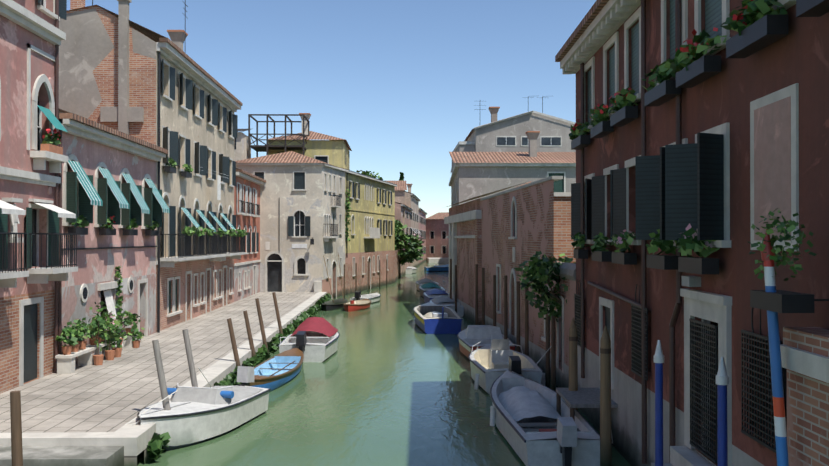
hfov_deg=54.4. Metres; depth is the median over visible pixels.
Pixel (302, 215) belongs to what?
building
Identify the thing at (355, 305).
boat
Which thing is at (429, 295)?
boat
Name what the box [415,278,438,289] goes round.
boat
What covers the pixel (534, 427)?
boat
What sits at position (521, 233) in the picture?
brick wall
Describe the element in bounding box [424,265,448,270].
boat
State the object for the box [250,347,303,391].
sandolo boat
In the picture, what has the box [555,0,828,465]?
building
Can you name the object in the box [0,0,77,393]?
building
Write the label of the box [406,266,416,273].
boat
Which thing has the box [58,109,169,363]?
building
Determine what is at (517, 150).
buildings
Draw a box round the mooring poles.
[10,229,788,465]
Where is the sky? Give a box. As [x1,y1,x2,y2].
[67,0,595,217]
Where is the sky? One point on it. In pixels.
(403, 82)
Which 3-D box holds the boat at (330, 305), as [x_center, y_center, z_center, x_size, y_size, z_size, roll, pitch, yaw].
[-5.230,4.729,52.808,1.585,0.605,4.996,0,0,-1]
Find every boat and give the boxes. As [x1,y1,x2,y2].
[125,366,270,450]
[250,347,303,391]
[278,317,339,363]
[322,298,347,310]
[343,299,370,311]
[349,291,380,302]
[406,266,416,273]
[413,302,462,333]
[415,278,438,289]
[419,283,445,296]
[423,288,448,302]
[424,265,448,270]
[429,296,463,316]
[457,325,515,357]
[468,339,544,393]
[490,347,612,465]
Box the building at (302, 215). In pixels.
[234,114,347,298]
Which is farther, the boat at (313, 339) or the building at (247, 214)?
the building at (247, 214)
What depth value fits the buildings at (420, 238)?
115.94 m
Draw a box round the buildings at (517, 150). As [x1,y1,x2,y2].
[449,96,575,207]
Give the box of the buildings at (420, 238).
[378,172,448,281]
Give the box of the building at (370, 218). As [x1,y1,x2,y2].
[265,113,396,294]
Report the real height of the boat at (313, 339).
1.514 m
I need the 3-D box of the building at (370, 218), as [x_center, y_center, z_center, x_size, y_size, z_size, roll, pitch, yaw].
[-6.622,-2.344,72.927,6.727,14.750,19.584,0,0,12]
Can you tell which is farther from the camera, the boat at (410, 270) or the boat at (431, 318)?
the boat at (410, 270)
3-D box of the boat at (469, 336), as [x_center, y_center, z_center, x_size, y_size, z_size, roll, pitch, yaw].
[2.701,4.291,31.999,1.979,1.190,5.443,0,0,-1]
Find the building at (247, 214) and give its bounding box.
[234,168,265,301]
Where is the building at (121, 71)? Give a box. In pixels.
[59,0,247,332]
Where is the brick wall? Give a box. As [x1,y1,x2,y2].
[444,176,575,387]
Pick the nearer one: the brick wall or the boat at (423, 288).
the brick wall
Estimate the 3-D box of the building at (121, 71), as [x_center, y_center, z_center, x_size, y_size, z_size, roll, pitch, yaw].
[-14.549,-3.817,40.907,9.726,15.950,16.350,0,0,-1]
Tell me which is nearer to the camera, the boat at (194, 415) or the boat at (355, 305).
the boat at (194, 415)

